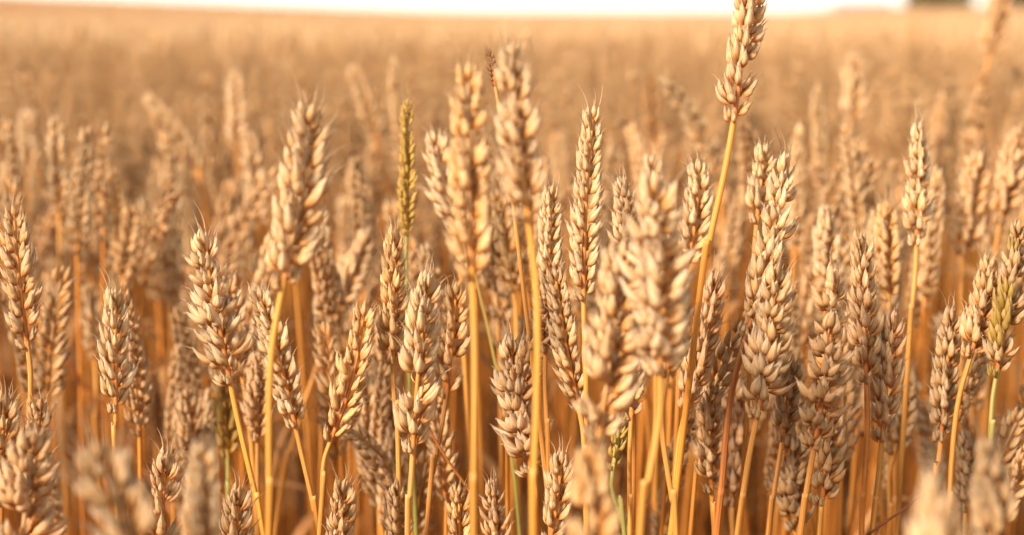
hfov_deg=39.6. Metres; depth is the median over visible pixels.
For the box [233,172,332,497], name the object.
wheat stalk
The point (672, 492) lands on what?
wheat stalk
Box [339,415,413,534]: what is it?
wheat stalk
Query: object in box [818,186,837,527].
wheat stalk
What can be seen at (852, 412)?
wheat stalk
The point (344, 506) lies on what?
wheat stalk
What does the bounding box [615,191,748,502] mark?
wheat stalk
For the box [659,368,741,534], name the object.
wheat stalk
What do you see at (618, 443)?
wheat stalk
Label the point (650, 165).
wheat stalk
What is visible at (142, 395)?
wheat stalk
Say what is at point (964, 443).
wheat stalk
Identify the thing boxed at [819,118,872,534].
wheat stalk
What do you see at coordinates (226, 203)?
wheat stalk
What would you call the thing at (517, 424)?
wheat stalk
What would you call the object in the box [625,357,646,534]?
wheat stalk
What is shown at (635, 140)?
wheat stalk
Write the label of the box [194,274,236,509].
wheat stalk
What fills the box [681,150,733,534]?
wheat stalk
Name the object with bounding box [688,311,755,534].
wheat stalk
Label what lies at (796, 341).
wheat stalk
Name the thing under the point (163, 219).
wheat stalk
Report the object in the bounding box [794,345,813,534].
wheat stalk
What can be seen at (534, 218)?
wheat stalk
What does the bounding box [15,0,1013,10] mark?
sky
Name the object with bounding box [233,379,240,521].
wheat stalk
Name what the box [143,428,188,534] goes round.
wheat stalk
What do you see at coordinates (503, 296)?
wheat stalk
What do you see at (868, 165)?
wheat stalk
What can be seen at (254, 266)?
wheat stalk
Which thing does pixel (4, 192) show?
wheat stalk
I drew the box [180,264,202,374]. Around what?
wheat stalk
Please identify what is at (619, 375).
wheat stalk
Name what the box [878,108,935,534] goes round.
wheat stalk
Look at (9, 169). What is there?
wheat stalk
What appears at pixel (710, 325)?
wheat stalk
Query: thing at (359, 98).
wheat stalk
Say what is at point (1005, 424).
wheat stalk
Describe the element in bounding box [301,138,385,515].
wheat stalk
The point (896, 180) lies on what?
wheat stalk
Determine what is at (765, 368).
wheat stalk
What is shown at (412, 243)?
wheat stalk
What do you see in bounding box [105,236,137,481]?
wheat stalk
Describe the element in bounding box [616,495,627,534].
wheat stalk
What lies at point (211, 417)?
wheat stalk
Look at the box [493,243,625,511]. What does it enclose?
wheat stalk
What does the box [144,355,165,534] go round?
wheat stalk
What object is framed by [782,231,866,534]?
wheat stalk
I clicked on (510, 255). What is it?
wheat stalk
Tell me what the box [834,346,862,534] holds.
wheat stalk
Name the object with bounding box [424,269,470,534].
wheat stalk
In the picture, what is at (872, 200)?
wheat stalk
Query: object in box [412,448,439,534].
wheat stalk
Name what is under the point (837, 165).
wheat stalk
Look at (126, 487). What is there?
wheat stalk
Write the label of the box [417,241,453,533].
wheat stalk
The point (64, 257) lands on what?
wheat stalk
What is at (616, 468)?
wheat stalk
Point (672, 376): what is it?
wheat stalk
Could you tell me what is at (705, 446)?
wheat stalk
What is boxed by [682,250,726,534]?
wheat stalk
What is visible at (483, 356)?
wheat stalk
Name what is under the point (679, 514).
wheat stalk
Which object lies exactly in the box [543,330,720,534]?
wheat stalk
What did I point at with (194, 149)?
wheat stalk
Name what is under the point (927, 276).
wheat stalk
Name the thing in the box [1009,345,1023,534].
wheat stalk
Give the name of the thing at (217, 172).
wheat stalk
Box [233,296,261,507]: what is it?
wheat stalk
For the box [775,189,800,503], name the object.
wheat stalk
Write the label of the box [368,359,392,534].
wheat stalk
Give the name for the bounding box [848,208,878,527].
wheat stalk
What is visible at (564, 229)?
wheat stalk
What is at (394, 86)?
wheat stalk
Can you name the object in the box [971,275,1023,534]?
wheat stalk
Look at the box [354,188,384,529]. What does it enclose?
wheat stalk
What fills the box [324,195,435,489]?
wheat stalk
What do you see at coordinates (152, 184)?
wheat stalk
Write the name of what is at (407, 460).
wheat stalk
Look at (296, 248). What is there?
wheat stalk
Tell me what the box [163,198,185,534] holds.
wheat stalk
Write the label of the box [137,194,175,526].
wheat stalk
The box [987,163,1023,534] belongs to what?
wheat stalk
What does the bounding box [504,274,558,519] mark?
wheat stalk
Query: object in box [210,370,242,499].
wheat stalk
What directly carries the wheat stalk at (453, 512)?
on the ground at (302, 500)
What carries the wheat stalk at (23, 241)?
on the ground at (302, 500)
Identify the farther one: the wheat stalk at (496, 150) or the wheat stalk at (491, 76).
the wheat stalk at (496, 150)
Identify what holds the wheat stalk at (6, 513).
on the ground at (302, 500)
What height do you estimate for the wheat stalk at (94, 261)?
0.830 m
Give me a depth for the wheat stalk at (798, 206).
1.04 m
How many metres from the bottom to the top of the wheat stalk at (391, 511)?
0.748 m
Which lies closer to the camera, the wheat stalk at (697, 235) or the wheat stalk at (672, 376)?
the wheat stalk at (672, 376)
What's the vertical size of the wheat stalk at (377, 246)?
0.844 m
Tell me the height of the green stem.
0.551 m
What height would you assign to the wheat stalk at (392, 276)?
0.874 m
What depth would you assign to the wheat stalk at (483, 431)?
1.36 m
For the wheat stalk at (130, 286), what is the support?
on the ground at (302, 500)
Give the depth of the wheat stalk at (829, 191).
1.04 m
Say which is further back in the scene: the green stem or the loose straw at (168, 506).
the loose straw at (168, 506)
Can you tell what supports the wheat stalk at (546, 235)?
on the ground at (302, 500)
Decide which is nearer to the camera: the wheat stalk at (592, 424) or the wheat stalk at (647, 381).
the wheat stalk at (592, 424)
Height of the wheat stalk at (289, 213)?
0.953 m
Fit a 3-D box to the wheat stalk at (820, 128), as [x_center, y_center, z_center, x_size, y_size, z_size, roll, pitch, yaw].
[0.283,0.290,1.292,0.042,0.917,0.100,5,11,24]
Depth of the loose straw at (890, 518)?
0.73 m
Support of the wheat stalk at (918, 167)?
on the ground at (302, 500)
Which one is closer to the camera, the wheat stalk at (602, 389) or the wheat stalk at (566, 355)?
the wheat stalk at (566, 355)
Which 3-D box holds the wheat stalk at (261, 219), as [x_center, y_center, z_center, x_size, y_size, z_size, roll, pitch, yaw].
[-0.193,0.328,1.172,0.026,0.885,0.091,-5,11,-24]
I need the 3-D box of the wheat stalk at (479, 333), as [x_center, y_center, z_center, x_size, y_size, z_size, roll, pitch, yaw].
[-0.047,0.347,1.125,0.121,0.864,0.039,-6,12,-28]
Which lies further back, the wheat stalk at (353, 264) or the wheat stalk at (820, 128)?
the wheat stalk at (820, 128)
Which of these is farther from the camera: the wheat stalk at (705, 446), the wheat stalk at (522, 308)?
the wheat stalk at (522, 308)
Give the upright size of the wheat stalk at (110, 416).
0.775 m
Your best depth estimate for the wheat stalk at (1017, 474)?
0.77 m
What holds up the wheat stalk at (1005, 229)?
on the ground at (302, 500)
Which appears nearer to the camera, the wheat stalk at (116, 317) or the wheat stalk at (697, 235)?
the wheat stalk at (116, 317)
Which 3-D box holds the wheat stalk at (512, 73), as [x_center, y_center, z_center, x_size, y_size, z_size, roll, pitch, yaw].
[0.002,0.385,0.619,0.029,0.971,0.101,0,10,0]
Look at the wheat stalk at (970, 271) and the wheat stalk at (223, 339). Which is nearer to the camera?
the wheat stalk at (223, 339)
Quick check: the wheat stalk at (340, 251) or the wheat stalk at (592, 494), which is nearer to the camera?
the wheat stalk at (592, 494)
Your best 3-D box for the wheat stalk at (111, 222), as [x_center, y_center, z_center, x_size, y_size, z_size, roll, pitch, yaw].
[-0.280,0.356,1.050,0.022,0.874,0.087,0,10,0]
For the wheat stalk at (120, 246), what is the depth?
1.01 m
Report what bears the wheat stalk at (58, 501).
on the ground at (302, 500)
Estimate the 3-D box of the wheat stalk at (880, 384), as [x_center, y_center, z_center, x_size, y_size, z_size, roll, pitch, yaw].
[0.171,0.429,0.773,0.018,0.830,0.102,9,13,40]
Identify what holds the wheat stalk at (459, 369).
on the ground at (302, 500)
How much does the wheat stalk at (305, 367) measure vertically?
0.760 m
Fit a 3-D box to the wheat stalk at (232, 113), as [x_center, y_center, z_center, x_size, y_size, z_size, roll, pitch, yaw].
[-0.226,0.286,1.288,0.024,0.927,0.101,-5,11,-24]
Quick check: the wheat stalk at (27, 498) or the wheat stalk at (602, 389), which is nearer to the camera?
the wheat stalk at (27, 498)
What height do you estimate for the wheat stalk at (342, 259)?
0.795 m
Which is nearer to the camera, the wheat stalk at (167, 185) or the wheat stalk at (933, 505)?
the wheat stalk at (933, 505)
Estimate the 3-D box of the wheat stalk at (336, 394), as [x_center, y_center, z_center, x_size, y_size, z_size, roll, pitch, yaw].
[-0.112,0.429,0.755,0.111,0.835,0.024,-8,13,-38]
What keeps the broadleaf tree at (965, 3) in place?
on the ground at (302, 500)
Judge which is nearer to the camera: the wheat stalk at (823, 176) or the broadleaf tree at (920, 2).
the wheat stalk at (823, 176)
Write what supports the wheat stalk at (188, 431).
on the ground at (302, 500)
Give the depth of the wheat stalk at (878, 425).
0.87 m
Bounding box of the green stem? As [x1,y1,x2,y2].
[475,275,520,534]
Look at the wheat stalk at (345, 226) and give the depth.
1.23 m
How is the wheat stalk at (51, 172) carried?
on the ground at (302, 500)
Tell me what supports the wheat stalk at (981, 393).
on the ground at (302, 500)
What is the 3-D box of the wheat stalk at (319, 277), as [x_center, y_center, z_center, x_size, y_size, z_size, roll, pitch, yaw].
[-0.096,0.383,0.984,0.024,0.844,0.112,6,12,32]
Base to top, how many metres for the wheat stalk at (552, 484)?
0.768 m
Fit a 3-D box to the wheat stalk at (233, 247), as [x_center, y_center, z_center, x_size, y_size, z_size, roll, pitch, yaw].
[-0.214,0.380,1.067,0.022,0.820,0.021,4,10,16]
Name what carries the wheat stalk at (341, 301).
on the ground at (302, 500)
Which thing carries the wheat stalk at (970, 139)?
on the ground at (302, 500)
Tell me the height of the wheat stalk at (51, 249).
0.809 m
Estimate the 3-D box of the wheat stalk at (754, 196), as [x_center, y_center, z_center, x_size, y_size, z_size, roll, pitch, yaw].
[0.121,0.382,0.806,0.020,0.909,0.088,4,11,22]
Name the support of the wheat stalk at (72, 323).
on the ground at (302, 500)
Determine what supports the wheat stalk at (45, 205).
on the ground at (302, 500)
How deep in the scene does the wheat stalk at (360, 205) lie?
0.98 m
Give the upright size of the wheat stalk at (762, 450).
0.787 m
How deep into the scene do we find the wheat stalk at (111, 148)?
1.37 m
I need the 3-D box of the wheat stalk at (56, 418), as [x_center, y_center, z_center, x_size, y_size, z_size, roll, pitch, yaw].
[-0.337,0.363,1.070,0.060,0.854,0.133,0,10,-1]
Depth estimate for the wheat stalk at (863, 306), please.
0.72 m
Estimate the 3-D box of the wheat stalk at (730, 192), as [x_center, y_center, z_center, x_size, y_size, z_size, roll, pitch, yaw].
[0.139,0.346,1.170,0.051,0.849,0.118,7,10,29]
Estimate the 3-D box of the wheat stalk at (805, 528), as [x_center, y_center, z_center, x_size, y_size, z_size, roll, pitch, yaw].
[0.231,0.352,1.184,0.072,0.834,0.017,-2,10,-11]
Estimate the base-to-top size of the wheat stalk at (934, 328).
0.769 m
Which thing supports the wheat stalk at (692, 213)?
on the ground at (302, 500)
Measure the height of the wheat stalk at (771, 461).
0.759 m
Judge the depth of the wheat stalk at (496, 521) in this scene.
0.70 m
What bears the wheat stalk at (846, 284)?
on the ground at (302, 500)
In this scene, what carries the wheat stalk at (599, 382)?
on the ground at (302, 500)
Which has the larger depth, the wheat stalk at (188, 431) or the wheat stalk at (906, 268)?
the wheat stalk at (906, 268)
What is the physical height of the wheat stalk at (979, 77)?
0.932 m
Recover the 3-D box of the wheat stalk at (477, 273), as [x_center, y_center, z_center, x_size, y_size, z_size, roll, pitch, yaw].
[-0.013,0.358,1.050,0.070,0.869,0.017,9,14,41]
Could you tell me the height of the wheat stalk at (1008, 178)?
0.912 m
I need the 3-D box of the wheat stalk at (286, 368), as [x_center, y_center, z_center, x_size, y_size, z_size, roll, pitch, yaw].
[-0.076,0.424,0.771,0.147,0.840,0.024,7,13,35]
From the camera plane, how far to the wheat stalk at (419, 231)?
1.23 m
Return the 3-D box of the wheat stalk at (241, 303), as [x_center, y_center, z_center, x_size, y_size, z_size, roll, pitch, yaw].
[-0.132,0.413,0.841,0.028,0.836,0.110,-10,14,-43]
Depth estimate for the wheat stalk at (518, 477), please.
0.89 m
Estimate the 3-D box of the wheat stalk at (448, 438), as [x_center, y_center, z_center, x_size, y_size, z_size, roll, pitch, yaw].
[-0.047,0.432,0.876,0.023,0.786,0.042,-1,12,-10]
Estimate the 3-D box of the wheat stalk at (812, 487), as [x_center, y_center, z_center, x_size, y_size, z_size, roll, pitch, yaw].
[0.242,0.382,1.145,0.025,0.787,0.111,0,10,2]
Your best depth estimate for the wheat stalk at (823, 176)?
1.08 m
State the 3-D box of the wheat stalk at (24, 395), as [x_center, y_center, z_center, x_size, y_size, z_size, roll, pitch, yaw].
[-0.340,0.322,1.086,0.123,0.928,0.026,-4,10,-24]
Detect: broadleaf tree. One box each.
[902,0,939,10]
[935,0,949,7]
[948,0,975,8]
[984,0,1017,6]
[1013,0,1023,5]
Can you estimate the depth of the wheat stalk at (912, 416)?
0.84 m
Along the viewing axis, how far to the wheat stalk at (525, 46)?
1.21 m
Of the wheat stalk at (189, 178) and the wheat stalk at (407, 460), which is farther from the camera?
the wheat stalk at (189, 178)
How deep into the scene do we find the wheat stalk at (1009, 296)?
0.71 m
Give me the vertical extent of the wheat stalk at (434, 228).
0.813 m
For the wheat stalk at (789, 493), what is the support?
on the ground at (302, 500)
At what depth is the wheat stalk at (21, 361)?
0.89 m
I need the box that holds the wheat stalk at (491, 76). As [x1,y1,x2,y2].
[482,43,545,486]
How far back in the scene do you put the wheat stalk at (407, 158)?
0.80 m
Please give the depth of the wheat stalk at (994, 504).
0.51 m
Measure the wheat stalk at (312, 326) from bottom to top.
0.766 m
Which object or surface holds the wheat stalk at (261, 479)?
on the ground at (302, 500)
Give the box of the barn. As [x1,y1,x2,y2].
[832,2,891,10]
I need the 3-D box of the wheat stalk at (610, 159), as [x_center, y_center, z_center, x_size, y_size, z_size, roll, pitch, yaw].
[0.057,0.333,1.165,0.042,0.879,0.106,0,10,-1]
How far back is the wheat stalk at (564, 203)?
1.06 m
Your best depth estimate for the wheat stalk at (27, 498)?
0.62 m
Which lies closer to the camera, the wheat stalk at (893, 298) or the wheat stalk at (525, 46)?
the wheat stalk at (893, 298)
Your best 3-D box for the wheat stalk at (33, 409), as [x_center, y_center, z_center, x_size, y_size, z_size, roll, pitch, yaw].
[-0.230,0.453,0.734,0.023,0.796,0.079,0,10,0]
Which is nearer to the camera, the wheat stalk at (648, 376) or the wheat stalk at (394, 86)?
the wheat stalk at (648, 376)
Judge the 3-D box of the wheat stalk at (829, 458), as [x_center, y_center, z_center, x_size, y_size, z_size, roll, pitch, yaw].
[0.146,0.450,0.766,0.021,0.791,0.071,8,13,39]
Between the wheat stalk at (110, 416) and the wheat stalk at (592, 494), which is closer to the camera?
the wheat stalk at (592, 494)
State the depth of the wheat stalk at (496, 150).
0.99 m
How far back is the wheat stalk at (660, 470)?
1.26 m
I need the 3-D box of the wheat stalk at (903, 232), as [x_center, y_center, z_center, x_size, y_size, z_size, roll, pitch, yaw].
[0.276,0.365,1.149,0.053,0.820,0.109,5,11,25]
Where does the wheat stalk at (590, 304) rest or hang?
on the ground at (302, 500)
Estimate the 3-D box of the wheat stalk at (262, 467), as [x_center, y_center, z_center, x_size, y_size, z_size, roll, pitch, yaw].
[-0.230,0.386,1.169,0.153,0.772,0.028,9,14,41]
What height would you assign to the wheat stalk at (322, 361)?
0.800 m
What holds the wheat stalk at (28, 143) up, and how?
on the ground at (302, 500)
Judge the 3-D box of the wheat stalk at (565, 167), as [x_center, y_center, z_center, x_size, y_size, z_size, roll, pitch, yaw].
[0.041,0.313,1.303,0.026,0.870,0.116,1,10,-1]
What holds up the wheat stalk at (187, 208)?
on the ground at (302, 500)
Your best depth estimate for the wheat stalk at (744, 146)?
1.05 m
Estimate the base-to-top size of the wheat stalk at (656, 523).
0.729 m
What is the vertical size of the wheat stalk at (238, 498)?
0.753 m
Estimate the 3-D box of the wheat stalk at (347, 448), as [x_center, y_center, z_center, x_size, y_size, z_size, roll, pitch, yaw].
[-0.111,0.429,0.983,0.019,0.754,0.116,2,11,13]
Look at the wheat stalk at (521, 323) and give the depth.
0.89 m
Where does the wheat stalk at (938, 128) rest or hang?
on the ground at (302, 500)
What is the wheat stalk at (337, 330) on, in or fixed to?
on the ground at (302, 500)
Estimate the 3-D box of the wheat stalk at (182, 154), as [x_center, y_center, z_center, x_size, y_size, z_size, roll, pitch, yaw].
[-0.310,0.320,1.271,0.080,0.867,0.116,5,12,30]
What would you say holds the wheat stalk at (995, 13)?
on the ground at (302, 500)
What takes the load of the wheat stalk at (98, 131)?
on the ground at (302, 500)
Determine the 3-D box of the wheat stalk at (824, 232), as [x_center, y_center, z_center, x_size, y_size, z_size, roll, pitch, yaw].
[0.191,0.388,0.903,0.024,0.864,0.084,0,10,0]
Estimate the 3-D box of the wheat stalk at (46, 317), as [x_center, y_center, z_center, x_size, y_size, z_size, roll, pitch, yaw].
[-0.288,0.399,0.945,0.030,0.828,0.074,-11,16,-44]
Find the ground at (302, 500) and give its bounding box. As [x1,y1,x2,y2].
[0,6,1021,534]
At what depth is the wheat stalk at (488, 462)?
1.21 m
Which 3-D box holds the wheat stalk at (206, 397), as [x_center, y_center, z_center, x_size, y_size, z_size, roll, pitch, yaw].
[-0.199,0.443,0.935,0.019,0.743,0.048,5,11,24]
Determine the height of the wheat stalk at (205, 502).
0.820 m
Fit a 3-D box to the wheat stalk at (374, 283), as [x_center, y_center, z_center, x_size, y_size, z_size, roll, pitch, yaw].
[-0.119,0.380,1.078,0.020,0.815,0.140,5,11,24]
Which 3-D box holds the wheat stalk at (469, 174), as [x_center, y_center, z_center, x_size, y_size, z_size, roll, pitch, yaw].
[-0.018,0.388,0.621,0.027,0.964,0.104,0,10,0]
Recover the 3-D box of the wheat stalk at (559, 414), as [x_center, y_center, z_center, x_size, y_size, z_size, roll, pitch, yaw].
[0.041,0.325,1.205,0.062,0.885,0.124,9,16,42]
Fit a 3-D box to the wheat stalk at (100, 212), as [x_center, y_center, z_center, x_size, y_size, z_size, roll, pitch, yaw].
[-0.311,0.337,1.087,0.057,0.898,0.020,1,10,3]
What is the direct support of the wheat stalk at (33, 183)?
on the ground at (302, 500)
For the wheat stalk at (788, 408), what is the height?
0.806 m
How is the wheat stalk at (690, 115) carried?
on the ground at (302, 500)
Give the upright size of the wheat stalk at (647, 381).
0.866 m
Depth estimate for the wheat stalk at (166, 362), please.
1.28 m
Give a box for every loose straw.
[65,360,182,529]
[430,430,488,513]
[866,495,918,534]
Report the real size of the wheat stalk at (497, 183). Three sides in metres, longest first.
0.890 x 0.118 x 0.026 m
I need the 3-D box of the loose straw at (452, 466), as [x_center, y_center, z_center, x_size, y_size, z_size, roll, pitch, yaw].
[-0.025,0.109,0.743,0.041,0.058,0.006,-6,12,-30]
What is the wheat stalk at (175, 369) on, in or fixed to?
on the ground at (302, 500)
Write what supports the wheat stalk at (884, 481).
on the ground at (302, 500)
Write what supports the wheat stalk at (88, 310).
on the ground at (302, 500)
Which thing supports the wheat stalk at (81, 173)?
on the ground at (302, 500)
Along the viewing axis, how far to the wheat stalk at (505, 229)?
0.86 m
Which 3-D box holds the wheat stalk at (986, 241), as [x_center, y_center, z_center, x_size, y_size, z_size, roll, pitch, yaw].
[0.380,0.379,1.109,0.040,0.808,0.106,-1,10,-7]
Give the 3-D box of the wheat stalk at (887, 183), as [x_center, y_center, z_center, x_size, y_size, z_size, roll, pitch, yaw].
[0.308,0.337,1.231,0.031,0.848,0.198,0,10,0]
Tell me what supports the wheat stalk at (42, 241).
on the ground at (302, 500)
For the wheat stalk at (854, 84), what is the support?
on the ground at (302, 500)
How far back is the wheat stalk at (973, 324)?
0.73 m
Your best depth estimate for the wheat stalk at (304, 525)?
1.05 m
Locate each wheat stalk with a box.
[0,116,24,430]
[0,176,44,424]
[0,185,49,420]
[0,194,64,534]
[0,225,27,416]
[0,226,63,507]
[0,280,45,421]
[0,369,11,525]
[0,375,34,525]
[0,390,70,534]
[0,428,8,521]
[14,103,41,357]
[16,379,59,503]
[27,160,76,353]
[32,263,77,522]
[33,180,166,404]
[37,188,67,534]
[40,102,73,534]
[41,248,167,510]
[44,461,66,532]
[49,409,154,534]
[54,181,169,533]
[63,208,167,533]
[65,256,128,509]
[66,124,93,534]
[72,133,115,534]
[75,277,103,534]
[77,142,187,516]
[84,185,169,514]
[86,118,113,512]
[91,265,143,520]
[92,121,115,532]
[101,158,131,533]
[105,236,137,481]
[110,196,143,514]
[119,288,153,481]
[124,240,246,534]
[125,177,345,484]
[134,191,282,496]
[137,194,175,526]
[142,91,254,534]
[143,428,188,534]
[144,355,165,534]
[147,173,273,416]
[150,106,224,507]
[150,159,165,534]
[155,128,177,524]
[160,217,234,523]
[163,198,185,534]
[164,194,239,513]
[164,340,185,521]
[169,304,204,421]
[170,430,223,534]
[171,378,209,525]
[172,124,204,395]
[173,163,207,390]
[173,407,191,494]
[178,202,264,534]
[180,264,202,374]
[191,286,273,524]
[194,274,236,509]
[198,386,210,422]
[201,109,259,475]
[201,399,217,487]
[210,164,278,424]
[210,254,259,534]
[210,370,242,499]
[211,234,239,512]
[218,281,263,515]
[219,466,262,534]
[220,253,425,515]
[223,65,248,297]
[228,194,259,426]
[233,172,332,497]
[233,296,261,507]
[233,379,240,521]
[234,126,271,522]
[237,339,277,534]
[246,277,318,533]
[247,230,275,534]
[247,251,333,376]
[264,63,352,534]
[272,220,378,534]
[273,254,344,522]
[285,163,316,534]
[293,255,422,534]
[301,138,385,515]
[308,292,353,534]
[309,237,345,521]
[311,157,356,479]
[311,320,351,499]
[312,209,334,510]
[313,451,362,534]
[317,294,380,534]
[319,260,362,534]
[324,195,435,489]
[337,239,372,534]
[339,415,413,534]
[340,353,384,534]
[344,346,366,527]
[345,62,383,307]
[347,170,379,315]
[348,154,376,534]
[349,245,392,469]
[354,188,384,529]
[357,304,402,521]
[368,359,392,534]
[372,406,408,534]
[373,213,416,534]
[380,460,415,534]
[382,197,419,534]
[387,246,452,534]
[388,53,411,240]
[390,185,493,372]
[396,99,419,534]
[397,234,420,442]
[400,391,420,485]
[401,282,476,452]
[405,165,521,476]
[411,182,491,524]
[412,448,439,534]
[415,124,477,533]
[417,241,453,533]
[421,377,459,534]
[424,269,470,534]
[425,206,442,533]
[435,37,499,534]
[442,477,478,534]
[448,192,464,454]
[454,264,552,493]
[462,189,484,534]
[462,190,491,505]
[470,108,558,526]
[477,465,514,534]
[479,221,512,505]
[484,18,546,534]
[487,170,523,534]
[487,306,553,534]
[489,172,540,534]
[493,165,524,485]
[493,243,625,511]
[498,313,551,531]
[501,325,522,534]
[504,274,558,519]
[510,156,548,534]
[512,28,532,323]
[516,183,651,522]
[516,225,526,534]
[518,312,533,485]
[524,138,568,517]
[524,281,604,493]
[526,266,644,515]
[527,171,568,534]
[539,433,575,534]
[540,255,588,534]
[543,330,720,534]
[550,132,573,520]
[553,146,568,455]
[553,413,624,534]
[555,143,618,426]
[565,85,608,526]
[567,188,607,534]
[571,211,646,477]
[578,291,653,524]
[580,171,608,413]
[589,136,652,534]
[589,391,610,467]
[594,400,661,531]
[602,132,698,534]
[605,164,642,534]
[607,179,680,533]
[607,411,628,534]
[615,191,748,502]
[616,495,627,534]
[625,131,667,514]
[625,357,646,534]
[626,120,670,514]
[633,133,666,534]
[636,271,663,531]
[637,62,665,152]
[650,443,690,534]
[651,209,816,534]
[657,75,747,534]
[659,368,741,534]
[660,282,698,534]
[661,253,692,531]
[663,180,682,254]
[663,315,672,452]
[666,234,714,526]
[668,0,768,534]
[672,145,715,482]
[672,251,733,485]
[680,391,688,534]
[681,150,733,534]
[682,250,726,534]
[687,381,725,534]
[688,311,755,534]
[689,172,702,534]
[695,171,739,534]
[713,122,805,534]
[713,353,750,534]
[724,110,758,492]
[729,210,771,534]
[734,236,800,534]
[739,134,778,534]
[748,336,780,443]
[762,419,822,534]
[764,395,785,513]
[765,349,807,534]
[767,290,860,521]
[773,282,800,534]
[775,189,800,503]
[777,121,805,534]
[779,137,868,534]
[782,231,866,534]
[792,256,821,534]
[794,242,859,534]
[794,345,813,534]
[799,323,847,534]
[800,178,896,531]
[803,202,846,534]
[807,156,887,534]
[808,196,845,533]
[809,293,822,526]
[810,81,828,468]
[810,384,852,534]
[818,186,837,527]
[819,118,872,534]
[822,265,858,534]
[825,157,880,534]
[828,324,862,534]
[829,153,841,218]
[830,155,864,534]
[830,176,905,534]
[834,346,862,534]
[837,48,869,419]
[841,216,886,534]
[846,221,907,534]
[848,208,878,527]
[848,294,899,534]
[851,157,884,534]
[856,370,952,534]
[858,328,884,534]
[866,180,908,534]
[869,296,911,534]
[871,438,893,534]
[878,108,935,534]
[885,159,907,518]
[885,351,927,534]
[893,219,1015,534]
[894,104,939,534]
[899,195,915,514]
[900,441,973,534]
[908,95,1005,519]
[912,91,944,521]
[914,164,945,525]
[914,380,946,484]
[923,0,1013,488]
[923,290,964,475]
[929,312,969,431]
[941,56,999,464]
[943,310,1002,496]
[944,244,1003,526]
[946,418,979,534]
[948,141,997,519]
[951,83,986,431]
[953,339,971,507]
[959,405,1023,534]
[961,300,990,534]
[971,194,1010,527]
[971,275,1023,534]
[973,107,1023,530]
[978,214,1023,533]
[978,403,1023,529]
[979,233,1023,534]
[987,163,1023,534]
[1007,445,1023,521]
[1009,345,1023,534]
[1010,197,1023,479]
[1010,372,1023,534]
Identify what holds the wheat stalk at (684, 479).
on the ground at (302, 500)
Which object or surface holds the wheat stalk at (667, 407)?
on the ground at (302, 500)
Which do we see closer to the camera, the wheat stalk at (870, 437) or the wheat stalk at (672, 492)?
the wheat stalk at (672, 492)
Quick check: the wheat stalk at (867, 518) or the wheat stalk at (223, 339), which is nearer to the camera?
the wheat stalk at (223, 339)
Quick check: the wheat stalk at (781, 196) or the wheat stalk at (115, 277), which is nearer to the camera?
the wheat stalk at (781, 196)
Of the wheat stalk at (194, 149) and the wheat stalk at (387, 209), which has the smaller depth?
the wheat stalk at (387, 209)
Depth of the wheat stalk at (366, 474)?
0.84 m
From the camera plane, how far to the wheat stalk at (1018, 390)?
1.37 m
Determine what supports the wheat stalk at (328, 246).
on the ground at (302, 500)
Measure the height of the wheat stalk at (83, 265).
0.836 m
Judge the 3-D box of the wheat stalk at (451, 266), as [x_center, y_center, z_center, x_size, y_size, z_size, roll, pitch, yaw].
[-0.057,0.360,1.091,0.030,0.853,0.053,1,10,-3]
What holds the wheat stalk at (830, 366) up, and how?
on the ground at (302, 500)
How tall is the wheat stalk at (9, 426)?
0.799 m
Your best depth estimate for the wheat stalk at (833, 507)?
1.15 m
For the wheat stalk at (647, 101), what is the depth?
1.29 m
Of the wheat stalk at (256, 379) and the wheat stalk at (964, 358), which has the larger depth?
the wheat stalk at (964, 358)
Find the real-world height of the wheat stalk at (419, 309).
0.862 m
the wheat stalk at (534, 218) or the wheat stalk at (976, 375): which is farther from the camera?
the wheat stalk at (534, 218)
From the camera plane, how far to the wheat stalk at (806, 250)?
1.09 m
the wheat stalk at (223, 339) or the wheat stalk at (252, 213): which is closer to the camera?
the wheat stalk at (223, 339)
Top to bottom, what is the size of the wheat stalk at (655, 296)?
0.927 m
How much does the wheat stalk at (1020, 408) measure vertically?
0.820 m
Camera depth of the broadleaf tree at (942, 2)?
187.42 m
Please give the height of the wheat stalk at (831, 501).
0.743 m
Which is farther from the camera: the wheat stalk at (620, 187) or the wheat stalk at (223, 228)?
the wheat stalk at (223, 228)
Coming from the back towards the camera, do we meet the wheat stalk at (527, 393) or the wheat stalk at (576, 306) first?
the wheat stalk at (576, 306)
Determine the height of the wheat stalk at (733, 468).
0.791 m
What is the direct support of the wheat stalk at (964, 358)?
on the ground at (302, 500)
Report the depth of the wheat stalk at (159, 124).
1.22 m
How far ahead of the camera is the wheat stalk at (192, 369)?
0.91 m
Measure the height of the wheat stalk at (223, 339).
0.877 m
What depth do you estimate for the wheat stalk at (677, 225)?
0.95 m
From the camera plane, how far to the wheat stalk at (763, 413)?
1.07 m
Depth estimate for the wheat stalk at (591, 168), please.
0.70 m
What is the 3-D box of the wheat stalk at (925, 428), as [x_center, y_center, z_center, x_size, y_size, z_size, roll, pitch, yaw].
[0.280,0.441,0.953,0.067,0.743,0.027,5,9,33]
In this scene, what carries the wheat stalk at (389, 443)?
on the ground at (302, 500)
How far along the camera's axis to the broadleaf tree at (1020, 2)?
187.99 m
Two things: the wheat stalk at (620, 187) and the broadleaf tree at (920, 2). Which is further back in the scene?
the broadleaf tree at (920, 2)
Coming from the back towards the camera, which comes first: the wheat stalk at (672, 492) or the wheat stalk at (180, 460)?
the wheat stalk at (180, 460)
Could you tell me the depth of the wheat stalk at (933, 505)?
0.41 m
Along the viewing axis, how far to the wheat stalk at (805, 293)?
0.98 m

